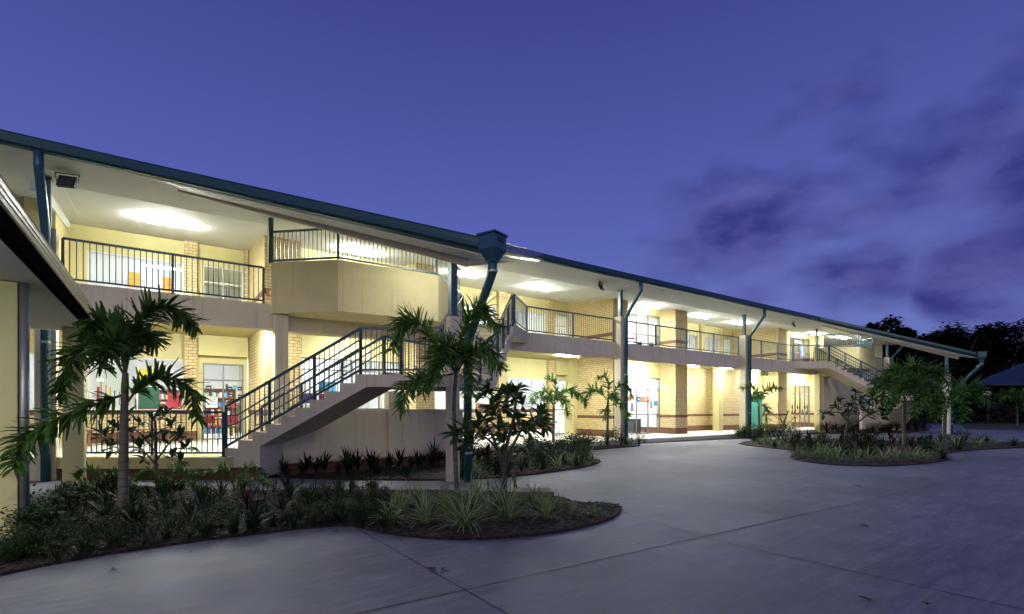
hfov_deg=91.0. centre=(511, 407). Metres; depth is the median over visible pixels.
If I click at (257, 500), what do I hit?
strap clump
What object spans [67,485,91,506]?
strap clump
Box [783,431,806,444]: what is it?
shrub
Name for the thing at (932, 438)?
shrub
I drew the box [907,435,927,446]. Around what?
shrub
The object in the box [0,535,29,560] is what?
shrub
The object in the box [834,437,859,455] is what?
shrub
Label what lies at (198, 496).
cordyline
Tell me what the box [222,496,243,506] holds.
shrub
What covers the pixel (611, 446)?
bark mulch
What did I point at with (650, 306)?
ceiling light
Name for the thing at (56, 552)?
shrub
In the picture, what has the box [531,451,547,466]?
strap clump
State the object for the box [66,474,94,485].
cordyline
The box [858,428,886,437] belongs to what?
shrub
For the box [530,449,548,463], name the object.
shrub
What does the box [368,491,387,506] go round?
strap clump
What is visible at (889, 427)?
shrub
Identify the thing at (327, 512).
shrub
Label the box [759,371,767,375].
hanging sign
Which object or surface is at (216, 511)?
shrub
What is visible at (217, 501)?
shrub
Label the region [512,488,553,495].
timber edging
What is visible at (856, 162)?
sky
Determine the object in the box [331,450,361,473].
cordyline
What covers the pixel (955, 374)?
bushy tree
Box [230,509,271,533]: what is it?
strap clump
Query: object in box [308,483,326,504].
strap clump
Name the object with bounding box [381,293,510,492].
foxtail palm
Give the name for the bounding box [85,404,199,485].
frangipani tree
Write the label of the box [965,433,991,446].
variegated clump
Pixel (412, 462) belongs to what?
cordyline
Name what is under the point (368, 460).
cordyline
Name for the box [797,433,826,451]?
shrub
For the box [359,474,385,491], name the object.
shrub
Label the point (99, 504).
strap clump
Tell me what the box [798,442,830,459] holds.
variegated clump
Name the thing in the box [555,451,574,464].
strap clump
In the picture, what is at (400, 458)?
cordyline
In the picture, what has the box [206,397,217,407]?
notice
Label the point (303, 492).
shrub
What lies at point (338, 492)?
shrub
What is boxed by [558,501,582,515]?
variegated clump
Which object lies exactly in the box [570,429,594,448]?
shrub
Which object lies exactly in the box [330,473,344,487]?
strap clump
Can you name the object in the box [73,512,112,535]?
shrub
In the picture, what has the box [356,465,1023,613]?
paving joint
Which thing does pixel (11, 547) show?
shrub
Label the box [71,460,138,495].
shrub
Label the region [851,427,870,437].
shrub
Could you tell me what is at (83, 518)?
shrub
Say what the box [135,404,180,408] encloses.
shelf
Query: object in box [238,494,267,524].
strap clump
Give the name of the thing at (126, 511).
shrub
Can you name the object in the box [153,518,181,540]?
strap clump
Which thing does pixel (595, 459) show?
variegated clump
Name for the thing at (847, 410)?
frangipani tree
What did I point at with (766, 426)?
shrub
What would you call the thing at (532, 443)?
shrub
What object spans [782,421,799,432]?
shrub
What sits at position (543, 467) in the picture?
strap clump
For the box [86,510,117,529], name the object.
strap clump
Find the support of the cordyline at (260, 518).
on the garden bed at (18, 568)
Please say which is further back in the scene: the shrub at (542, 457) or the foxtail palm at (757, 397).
the foxtail palm at (757, 397)
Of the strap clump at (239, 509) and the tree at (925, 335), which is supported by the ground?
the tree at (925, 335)
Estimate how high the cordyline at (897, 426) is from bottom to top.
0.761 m
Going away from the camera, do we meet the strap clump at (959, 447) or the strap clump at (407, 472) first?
the strap clump at (407, 472)
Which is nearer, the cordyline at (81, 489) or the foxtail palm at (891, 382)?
the cordyline at (81, 489)
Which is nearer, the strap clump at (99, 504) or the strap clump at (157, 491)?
the strap clump at (99, 504)
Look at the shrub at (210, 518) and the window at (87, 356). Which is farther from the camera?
the window at (87, 356)
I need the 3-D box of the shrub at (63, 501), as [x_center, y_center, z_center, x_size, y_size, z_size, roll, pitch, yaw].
[-6.128,1.283,6.717,0.752,0.573,0.840,0,2,40]
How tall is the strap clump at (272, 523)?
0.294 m
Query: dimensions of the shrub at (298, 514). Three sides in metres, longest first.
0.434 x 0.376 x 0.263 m
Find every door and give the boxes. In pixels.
[203,265,243,300]
[203,363,243,439]
[551,380,564,434]
[724,338,729,353]
[751,394,762,428]
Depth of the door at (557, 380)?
26.37 m
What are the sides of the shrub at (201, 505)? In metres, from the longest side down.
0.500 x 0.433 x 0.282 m
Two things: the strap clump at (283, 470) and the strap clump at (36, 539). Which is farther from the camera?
the strap clump at (283, 470)
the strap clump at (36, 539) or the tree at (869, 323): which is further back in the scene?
the tree at (869, 323)
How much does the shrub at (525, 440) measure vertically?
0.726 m
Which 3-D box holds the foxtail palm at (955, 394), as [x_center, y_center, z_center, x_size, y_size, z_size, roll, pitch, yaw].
[15.806,0.181,18.028,3.840,2.808,1.678,0,0,-25]
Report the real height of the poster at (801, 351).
0.850 m
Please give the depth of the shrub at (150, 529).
6.02 m
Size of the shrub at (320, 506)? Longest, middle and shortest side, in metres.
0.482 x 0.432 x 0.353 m
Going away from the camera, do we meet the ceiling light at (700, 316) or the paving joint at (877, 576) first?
the paving joint at (877, 576)
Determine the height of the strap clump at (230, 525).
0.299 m
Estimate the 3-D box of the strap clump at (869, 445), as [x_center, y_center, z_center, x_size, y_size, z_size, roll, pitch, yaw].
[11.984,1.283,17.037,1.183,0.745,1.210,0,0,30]
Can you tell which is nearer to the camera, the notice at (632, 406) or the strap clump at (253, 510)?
the strap clump at (253, 510)
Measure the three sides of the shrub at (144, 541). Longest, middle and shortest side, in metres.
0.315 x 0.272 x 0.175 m
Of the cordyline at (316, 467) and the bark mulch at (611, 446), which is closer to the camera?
the cordyline at (316, 467)
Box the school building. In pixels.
[0,129,987,481]
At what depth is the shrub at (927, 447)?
16.88 m
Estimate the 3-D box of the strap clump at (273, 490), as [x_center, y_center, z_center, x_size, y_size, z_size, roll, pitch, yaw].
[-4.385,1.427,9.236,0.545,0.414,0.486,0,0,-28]
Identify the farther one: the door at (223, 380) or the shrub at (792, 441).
the shrub at (792, 441)
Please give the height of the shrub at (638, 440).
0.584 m
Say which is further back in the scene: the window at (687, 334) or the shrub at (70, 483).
the window at (687, 334)
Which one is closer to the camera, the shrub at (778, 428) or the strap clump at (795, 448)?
the strap clump at (795, 448)
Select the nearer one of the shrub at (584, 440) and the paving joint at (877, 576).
the paving joint at (877, 576)
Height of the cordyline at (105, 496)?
0.500 m
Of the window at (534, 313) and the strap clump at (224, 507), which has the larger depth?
the window at (534, 313)
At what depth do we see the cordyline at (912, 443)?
17.95 m
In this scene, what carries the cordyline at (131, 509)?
on the garden bed at (18, 568)
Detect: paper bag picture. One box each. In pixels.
[129,271,139,287]
[162,277,170,292]
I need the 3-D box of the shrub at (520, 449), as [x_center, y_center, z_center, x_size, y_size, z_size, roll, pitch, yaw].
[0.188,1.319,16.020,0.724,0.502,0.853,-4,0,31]
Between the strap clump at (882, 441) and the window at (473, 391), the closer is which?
the strap clump at (882, 441)
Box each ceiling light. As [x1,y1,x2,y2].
[138,215,194,228]
[340,247,378,256]
[460,272,476,277]
[526,285,550,290]
[556,354,578,356]
[641,304,658,308]
[693,314,707,318]
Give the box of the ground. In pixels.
[909,414,1023,430]
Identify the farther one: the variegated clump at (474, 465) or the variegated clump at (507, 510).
the variegated clump at (474, 465)
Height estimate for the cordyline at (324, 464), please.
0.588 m
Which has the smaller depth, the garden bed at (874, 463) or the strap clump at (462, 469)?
the strap clump at (462, 469)
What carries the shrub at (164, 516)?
on the garden bed at (18, 568)
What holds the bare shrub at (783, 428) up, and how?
on the garden bed at (874, 463)
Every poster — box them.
[168,392,180,406]
[800,346,803,356]
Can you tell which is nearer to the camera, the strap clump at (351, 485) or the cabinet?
the strap clump at (351, 485)
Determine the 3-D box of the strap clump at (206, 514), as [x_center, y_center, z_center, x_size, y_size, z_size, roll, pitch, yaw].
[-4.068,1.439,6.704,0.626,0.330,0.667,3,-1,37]
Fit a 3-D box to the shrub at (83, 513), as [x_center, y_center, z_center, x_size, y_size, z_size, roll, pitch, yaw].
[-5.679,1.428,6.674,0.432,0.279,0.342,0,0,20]
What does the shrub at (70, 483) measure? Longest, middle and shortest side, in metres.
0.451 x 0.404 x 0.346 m
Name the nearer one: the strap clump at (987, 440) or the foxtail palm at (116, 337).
the foxtail palm at (116, 337)
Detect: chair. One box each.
[204,415,219,437]
[228,416,238,436]
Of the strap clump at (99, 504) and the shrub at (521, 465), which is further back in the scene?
the shrub at (521, 465)
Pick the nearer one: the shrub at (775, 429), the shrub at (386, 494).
the shrub at (386, 494)
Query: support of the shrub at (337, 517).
on the garden bed at (18, 568)
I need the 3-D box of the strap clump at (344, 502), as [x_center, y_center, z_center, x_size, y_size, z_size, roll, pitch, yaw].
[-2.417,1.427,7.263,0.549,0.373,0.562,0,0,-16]
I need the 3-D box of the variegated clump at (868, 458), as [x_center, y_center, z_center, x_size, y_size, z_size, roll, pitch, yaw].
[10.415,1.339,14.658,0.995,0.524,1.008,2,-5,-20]
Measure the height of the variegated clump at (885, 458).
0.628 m
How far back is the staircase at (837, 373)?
31.93 m
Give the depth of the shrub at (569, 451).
14.57 m
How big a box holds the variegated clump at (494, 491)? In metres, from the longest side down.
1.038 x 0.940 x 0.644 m
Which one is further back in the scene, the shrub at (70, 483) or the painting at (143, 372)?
the painting at (143, 372)
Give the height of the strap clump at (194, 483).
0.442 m
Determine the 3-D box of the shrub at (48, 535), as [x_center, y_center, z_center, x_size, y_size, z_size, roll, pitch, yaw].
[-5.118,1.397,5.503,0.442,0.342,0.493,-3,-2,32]
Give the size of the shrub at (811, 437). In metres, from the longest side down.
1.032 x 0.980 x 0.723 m
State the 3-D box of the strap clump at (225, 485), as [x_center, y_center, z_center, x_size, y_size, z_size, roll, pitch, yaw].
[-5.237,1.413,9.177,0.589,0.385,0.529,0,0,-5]
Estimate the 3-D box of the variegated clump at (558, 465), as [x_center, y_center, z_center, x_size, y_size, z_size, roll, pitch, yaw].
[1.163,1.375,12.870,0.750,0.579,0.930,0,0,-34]
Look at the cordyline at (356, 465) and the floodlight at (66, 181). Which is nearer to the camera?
the floodlight at (66, 181)
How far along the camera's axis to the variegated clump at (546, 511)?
7.09 m
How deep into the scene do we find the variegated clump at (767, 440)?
21.42 m
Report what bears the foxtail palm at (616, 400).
in the garden bed at (619, 446)
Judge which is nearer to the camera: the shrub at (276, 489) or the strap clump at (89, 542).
the strap clump at (89, 542)
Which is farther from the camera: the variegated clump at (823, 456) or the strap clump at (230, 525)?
the variegated clump at (823, 456)
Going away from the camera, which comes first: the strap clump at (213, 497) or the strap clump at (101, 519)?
the strap clump at (101, 519)
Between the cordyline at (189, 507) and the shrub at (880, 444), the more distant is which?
the shrub at (880, 444)
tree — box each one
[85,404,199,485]
[437,378,557,491]
[817,386,891,449]
[863,322,876,327]
[867,314,911,361]
[882,326,924,364]
[903,360,968,417]
[904,320,1011,415]
[918,332,943,359]
[927,367,1019,419]
[952,324,1011,367]
[967,318,1023,373]
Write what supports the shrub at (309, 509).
on the garden bed at (18, 568)
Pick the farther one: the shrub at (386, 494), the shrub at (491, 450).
the shrub at (491, 450)
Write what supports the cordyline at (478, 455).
on the garden bed at (439, 476)
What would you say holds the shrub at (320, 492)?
on the garden bed at (18, 568)
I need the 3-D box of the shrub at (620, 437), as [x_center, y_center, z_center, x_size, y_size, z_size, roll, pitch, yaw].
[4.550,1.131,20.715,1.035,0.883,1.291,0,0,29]
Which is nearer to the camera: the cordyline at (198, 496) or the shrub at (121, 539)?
the shrub at (121, 539)
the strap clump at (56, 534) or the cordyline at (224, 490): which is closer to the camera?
the strap clump at (56, 534)
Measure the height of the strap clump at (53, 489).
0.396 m
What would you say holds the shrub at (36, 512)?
on the garden bed at (18, 568)
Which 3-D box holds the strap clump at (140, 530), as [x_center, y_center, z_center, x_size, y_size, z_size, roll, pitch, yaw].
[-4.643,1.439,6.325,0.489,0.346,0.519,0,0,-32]
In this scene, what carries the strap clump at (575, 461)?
on the garden bed at (439, 476)
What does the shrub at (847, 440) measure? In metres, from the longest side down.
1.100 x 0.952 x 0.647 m
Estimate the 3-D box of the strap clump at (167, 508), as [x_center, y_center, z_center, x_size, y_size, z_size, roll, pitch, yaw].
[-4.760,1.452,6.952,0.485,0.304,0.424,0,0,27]
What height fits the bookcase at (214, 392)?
1.924 m
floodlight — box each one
[54,172,79,188]
[598,281,603,290]
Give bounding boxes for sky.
[0,0,1023,358]
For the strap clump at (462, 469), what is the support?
on the garden bed at (439, 476)
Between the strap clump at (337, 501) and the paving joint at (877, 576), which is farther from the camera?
the strap clump at (337, 501)
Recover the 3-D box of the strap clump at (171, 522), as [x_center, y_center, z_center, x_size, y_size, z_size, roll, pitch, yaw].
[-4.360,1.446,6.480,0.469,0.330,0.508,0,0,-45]
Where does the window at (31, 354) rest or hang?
in the school building
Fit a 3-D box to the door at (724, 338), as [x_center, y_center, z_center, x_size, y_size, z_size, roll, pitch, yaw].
[14.971,-3.860,35.367,1.100,2.000,0.142,0,0,-36]
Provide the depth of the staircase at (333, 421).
12.18 m
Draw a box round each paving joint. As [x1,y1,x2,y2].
[355,527,507,613]
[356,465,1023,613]
[707,538,1023,609]
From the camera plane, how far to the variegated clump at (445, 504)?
7.39 m
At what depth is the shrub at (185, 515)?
6.71 m
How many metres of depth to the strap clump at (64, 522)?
6.21 m
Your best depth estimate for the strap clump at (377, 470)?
11.69 m
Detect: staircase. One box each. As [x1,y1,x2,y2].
[224,293,513,478]
[817,345,941,431]
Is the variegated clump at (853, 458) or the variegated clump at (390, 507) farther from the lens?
the variegated clump at (853, 458)
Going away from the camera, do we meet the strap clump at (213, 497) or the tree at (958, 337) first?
the strap clump at (213, 497)
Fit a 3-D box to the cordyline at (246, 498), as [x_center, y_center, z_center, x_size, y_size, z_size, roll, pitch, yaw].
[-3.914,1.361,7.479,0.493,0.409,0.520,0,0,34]
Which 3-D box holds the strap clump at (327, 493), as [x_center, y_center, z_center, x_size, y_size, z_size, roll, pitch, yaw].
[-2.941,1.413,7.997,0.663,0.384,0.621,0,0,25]
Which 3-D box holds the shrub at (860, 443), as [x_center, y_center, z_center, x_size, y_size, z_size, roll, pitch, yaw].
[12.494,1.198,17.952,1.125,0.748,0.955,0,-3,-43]
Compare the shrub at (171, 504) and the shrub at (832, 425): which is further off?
the shrub at (832, 425)
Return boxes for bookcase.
[135,393,138,407]
[159,390,181,408]
[204,388,235,433]
[476,404,503,434]
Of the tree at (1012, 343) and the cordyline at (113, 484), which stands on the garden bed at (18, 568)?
the cordyline at (113, 484)
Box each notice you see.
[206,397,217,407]
[630,403,633,411]
[641,396,648,401]
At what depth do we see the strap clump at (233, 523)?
6.21 m
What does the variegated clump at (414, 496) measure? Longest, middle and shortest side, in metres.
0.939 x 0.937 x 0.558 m
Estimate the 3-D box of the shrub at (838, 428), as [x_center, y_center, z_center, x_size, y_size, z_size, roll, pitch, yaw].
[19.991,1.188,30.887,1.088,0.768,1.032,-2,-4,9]
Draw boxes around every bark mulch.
[586,444,639,448]
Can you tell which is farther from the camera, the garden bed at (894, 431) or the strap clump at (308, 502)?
the garden bed at (894, 431)
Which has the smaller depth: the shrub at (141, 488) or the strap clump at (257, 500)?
the strap clump at (257, 500)
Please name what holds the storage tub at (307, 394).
on the cupboard
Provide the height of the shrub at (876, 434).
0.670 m
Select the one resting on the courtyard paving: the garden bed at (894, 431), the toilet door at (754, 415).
the garden bed at (894, 431)
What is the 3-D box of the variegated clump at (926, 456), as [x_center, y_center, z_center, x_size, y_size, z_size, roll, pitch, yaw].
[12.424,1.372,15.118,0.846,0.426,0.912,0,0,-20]
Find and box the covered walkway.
[0,174,94,538]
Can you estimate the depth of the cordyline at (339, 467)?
11.55 m
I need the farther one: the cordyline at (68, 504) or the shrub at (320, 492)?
the shrub at (320, 492)
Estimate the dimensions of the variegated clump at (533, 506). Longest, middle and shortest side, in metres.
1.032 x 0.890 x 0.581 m
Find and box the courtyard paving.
[0,424,1023,613]
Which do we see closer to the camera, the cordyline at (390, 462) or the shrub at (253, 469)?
the shrub at (253, 469)
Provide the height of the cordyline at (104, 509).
0.455 m
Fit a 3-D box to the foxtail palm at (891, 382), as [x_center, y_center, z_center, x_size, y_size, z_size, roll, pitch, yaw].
[15.406,-0.309,19.480,4.648,3.791,2.264,0,0,-36]
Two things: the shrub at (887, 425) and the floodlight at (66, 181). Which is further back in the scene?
the shrub at (887, 425)
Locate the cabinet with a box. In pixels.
[628,419,640,432]
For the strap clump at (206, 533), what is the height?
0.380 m
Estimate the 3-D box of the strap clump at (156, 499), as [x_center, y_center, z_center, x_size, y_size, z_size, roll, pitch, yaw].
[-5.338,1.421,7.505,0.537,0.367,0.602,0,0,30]
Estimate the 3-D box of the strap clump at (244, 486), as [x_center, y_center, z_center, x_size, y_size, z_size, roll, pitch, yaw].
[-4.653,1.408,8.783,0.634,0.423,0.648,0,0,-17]
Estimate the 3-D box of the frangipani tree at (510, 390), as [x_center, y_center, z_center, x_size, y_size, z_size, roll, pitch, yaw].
[-0.204,0.623,9.386,1.947,2.464,1.788,0,0,18]
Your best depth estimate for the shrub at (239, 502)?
7.66 m
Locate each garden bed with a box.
[0,487,621,576]
[268,455,600,480]
[515,444,640,452]
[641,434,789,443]
[739,438,1023,466]
[800,428,928,433]
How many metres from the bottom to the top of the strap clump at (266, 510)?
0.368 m
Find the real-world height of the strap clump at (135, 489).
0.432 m
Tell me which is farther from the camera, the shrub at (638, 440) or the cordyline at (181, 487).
the shrub at (638, 440)
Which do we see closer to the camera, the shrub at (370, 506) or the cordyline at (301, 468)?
the shrub at (370, 506)
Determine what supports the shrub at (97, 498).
on the garden bed at (18, 568)
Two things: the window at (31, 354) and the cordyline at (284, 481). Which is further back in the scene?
the window at (31, 354)
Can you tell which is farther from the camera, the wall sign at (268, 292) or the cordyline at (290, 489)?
the wall sign at (268, 292)
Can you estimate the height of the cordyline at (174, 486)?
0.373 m
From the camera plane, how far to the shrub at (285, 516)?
6.67 m
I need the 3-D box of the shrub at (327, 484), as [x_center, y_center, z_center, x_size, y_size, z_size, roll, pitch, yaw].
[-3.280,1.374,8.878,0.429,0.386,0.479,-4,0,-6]
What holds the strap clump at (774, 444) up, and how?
on the garden bed at (874, 463)
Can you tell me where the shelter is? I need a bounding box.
[978,363,1023,422]
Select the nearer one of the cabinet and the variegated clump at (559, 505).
the variegated clump at (559, 505)
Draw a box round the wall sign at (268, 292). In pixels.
[266,289,270,295]
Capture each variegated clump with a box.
[365,495,413,528]
[377,479,415,512]
[389,477,439,504]
[392,479,452,528]
[414,477,503,537]
[426,481,458,504]
[430,489,464,517]
[446,471,500,510]
[460,458,486,476]
[470,491,500,514]
[475,479,542,523]
[478,472,531,503]
[516,481,560,509]
[516,490,530,506]
[517,487,564,522]
[545,452,573,469]
[547,487,571,509]
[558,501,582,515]
[564,450,579,463]
[581,503,602,516]
[583,448,606,462]
[758,433,773,444]
[785,444,805,457]
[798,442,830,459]
[806,439,828,453]
[808,443,838,460]
[819,444,850,461]
[823,442,841,453]
[844,448,866,461]
[855,446,881,461]
[872,446,904,464]
[883,444,898,454]
[883,449,911,460]
[884,444,934,462]
[915,446,943,459]
[925,435,956,450]
[947,434,970,449]
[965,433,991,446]
[986,436,1000,445]
[1003,435,1022,445]
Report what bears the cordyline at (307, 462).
on the garden bed at (439, 476)
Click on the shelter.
(1014, 375)
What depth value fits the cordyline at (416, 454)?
13.18 m
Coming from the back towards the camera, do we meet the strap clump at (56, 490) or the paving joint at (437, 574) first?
the strap clump at (56, 490)
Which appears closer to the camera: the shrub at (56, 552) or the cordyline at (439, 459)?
the shrub at (56, 552)
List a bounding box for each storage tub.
[303,393,316,402]
[320,382,335,390]
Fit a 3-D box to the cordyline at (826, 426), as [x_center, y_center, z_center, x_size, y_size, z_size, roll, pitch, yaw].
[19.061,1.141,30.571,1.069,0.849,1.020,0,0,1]
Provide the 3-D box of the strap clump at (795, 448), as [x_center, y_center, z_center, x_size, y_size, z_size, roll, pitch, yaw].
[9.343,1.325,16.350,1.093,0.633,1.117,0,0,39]
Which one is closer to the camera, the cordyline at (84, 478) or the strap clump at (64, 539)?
the strap clump at (64, 539)
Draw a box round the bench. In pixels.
[87,428,179,445]
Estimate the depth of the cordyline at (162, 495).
7.76 m
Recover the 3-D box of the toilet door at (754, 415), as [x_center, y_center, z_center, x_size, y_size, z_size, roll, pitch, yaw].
[16.112,0.255,33.504,1.990,2.310,0.080,0,0,-36]
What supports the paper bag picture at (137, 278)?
attached to the school building
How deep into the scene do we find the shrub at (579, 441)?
16.53 m
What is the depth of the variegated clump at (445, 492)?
8.15 m
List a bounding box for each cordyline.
[56,493,81,512]
[62,481,93,499]
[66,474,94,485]
[79,475,112,498]
[79,485,129,506]
[86,493,122,520]
[95,472,137,498]
[104,483,145,505]
[104,495,159,528]
[143,479,180,503]
[148,500,171,518]
[166,494,205,518]
[167,480,186,496]
[170,479,188,494]
[185,482,215,513]
[208,477,235,498]
[227,486,260,509]
[234,497,280,527]
[259,487,272,505]
[267,492,295,512]
[277,479,304,503]
[279,473,298,486]
[291,452,315,474]
[295,461,307,476]
[296,476,309,490]
[305,453,331,473]
[313,449,333,472]
[331,445,352,471]
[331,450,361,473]
[331,460,343,475]
[343,447,369,472]
[358,447,385,471]
[365,450,381,467]
[379,454,394,470]
[383,450,396,469]
[391,449,413,469]
[406,448,426,466]
[406,455,416,469]
[411,451,432,469]
[421,438,445,465]
[425,453,441,465]
[427,446,445,465]
[472,444,481,457]
[473,448,486,462]
[479,442,494,456]
[821,420,831,433]
[892,422,900,431]
[900,435,918,448]
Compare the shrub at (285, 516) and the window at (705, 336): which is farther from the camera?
the window at (705, 336)
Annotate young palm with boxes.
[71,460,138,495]
[131,462,201,494]
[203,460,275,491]
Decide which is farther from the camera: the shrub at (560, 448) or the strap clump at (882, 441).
the strap clump at (882, 441)
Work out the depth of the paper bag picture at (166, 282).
16.52 m
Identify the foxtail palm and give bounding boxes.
[0,284,212,526]
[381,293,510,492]
[529,372,589,440]
[582,369,636,444]
[736,381,784,435]
[865,352,955,447]
[903,375,994,450]
[992,386,1023,426]
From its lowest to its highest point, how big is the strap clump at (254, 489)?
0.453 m
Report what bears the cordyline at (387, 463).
on the garden bed at (439, 476)
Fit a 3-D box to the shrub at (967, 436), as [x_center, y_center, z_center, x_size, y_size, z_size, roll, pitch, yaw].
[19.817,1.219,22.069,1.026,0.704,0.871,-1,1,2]
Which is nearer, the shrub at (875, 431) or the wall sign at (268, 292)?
the wall sign at (268, 292)
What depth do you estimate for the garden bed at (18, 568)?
6.49 m
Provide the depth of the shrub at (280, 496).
8.15 m
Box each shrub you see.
[0,489,75,529]
[0,513,45,536]
[0,518,54,552]
[0,526,46,560]
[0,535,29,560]
[17,519,74,547]
[21,506,87,534]
[30,484,94,519]
[32,537,75,561]
[47,517,83,541]
[51,481,93,510]
[55,526,104,554]
[58,477,80,489]
[65,510,100,531]
[68,505,92,524]
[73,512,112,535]
[84,490,116,507]
[86,509,129,531]
[93,512,133,537]
[93,522,137,552]
[109,502,148,525]
[131,530,158,547]
[134,515,173,537]
[135,485,145,493]
[139,497,164,515]
[150,506,177,525]
[158,500,177,513]
[161,508,190,532]
[167,485,188,502]
[168,503,187,519]
[174,510,194,522]
[178,523,202,537]
[181,508,205,525]
[188,512,225,535]
[189,478,216,495]
[192,496,214,511]
[206,492,239,514]
[206,504,229,519]
[210,514,232,530]
[214,513,243,528]
[215,500,241,520]
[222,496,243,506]
[223,508,243,521]
[227,492,253,506]
[232,495,252,507]
[256,492,274,506]
[267,501,303,525]
[271,490,287,502]
[272,507,292,521]
[273,486,284,494]
[287,503,315,521]
[289,494,308,510]
[293,484,319,500]
[297,502,318,519]
[300,508,327,526]
[304,494,331,519]
[305,485,330,503]
[315,506,343,522]
[316,476,336,492]
[328,480,349,502]
[331,500,360,517]
[331,512,349,523]
[345,504,380,526]
[347,486,366,499]
[358,485,387,499]
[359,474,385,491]
[361,498,383,518]
[365,481,395,502]
[366,505,401,529]
[462,440,485,461]
[478,454,496,469]
[479,442,495,459]
[479,452,519,475]
[507,450,534,471]
[510,443,527,455]
[518,436,539,447]
[518,439,551,460]
[519,436,551,454]
[529,441,556,464]
[530,441,566,462]
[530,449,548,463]
[537,434,571,453]
[554,440,571,452]
[557,442,579,458]
[559,429,593,448]
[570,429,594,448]
[574,442,594,460]
[575,433,589,445]
[577,447,590,464]
[584,433,599,445]
[598,427,616,445]
[610,425,632,445]
[631,431,650,443]
[731,427,744,437]
[738,423,759,435]
[739,423,749,436]
[741,421,759,437]
[756,423,774,432]
[765,424,776,433]
[765,428,775,435]
[767,403,794,443]
[770,422,790,434]
[779,433,800,448]
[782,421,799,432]
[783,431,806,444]
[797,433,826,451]
[801,429,826,445]
[820,421,836,432]
[827,435,853,449]
[828,422,849,432]
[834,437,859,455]
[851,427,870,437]
[851,433,877,451]
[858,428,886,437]
[863,432,882,444]
[864,421,881,431]
[869,434,892,450]
[874,421,892,431]
[879,421,896,431]
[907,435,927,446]
[911,416,934,429]
[916,442,939,451]
[922,434,949,445]
[953,427,975,442]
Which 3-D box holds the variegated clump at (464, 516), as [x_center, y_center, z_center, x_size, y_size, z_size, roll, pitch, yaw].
[-0.666,1.292,6.679,1.241,0.744,1.243,-5,-3,36]
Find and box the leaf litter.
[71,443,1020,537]
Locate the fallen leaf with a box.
[427,567,445,570]
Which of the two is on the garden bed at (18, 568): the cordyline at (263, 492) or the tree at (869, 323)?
the cordyline at (263, 492)
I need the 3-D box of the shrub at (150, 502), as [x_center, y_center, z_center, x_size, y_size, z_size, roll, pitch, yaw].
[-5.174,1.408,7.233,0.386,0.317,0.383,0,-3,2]
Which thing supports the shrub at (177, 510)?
on the garden bed at (18, 568)
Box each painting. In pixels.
[138,369,153,378]
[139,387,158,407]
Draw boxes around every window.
[30,353,33,409]
[87,250,183,294]
[87,356,183,409]
[92,364,134,408]
[463,391,494,413]
[464,302,495,323]
[508,377,544,413]
[515,310,545,333]
[687,334,697,350]
[705,336,718,352]
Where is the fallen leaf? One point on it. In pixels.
(433, 568)
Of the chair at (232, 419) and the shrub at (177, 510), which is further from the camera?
the chair at (232, 419)
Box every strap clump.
[4,524,62,559]
[28,542,52,562]
[40,483,75,497]
[42,526,84,550]
[46,484,63,498]
[48,524,71,548]
[50,511,81,531]
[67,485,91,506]
[72,532,108,550]
[75,495,116,516]
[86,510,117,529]
[93,525,123,546]
[117,519,146,535]
[129,483,146,496]
[131,510,158,534]
[136,484,158,497]
[136,498,153,522]
[139,493,164,513]
[149,485,172,495]
[151,478,182,495]
[151,485,187,507]
[153,505,170,523]
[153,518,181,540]
[159,510,184,529]
[173,505,207,533]
[182,479,207,494]
[184,513,233,543]
[186,479,212,493]
[191,482,231,511]
[196,503,213,523]
[197,499,215,516]
[207,495,231,515]
[210,505,253,538]
[212,514,254,533]
[216,476,231,492]
[228,502,244,516]
[230,480,250,495]
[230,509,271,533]
[236,481,267,497]
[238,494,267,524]
[243,494,270,509]
[250,482,276,498]
[258,501,275,525]
[264,477,281,492]
[265,511,287,527]
[273,481,302,500]
[276,454,294,474]
[277,512,308,531]
[287,488,322,515]
[300,474,324,496]
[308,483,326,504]
[319,486,344,506]
[324,501,344,525]
[325,490,348,511]
[329,496,350,518]
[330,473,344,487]
[334,479,349,497]
[345,476,364,494]
[364,458,391,474]
[364,477,388,497]
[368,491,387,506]
[392,461,414,474]
[397,459,418,477]
[460,462,478,475]
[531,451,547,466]
[533,458,549,470]
[545,451,559,466]
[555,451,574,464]
[571,454,583,465]
[750,427,765,441]
[768,441,778,447]
[781,442,805,456]
[816,435,831,447]
[847,440,879,456]
[851,436,878,453]
[874,435,888,447]
[889,431,915,444]
[935,445,953,460]
[948,438,969,451]
[980,432,993,442]
[1007,437,1020,446]
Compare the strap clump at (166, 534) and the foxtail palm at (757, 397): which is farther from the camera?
the foxtail palm at (757, 397)
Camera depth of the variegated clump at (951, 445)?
19.24 m
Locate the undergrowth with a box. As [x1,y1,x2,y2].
[895,357,1023,423]
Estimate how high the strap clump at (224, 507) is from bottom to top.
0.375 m
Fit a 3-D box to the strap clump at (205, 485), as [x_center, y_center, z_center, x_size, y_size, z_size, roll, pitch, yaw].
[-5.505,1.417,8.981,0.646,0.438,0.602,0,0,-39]
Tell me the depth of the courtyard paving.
5.41 m

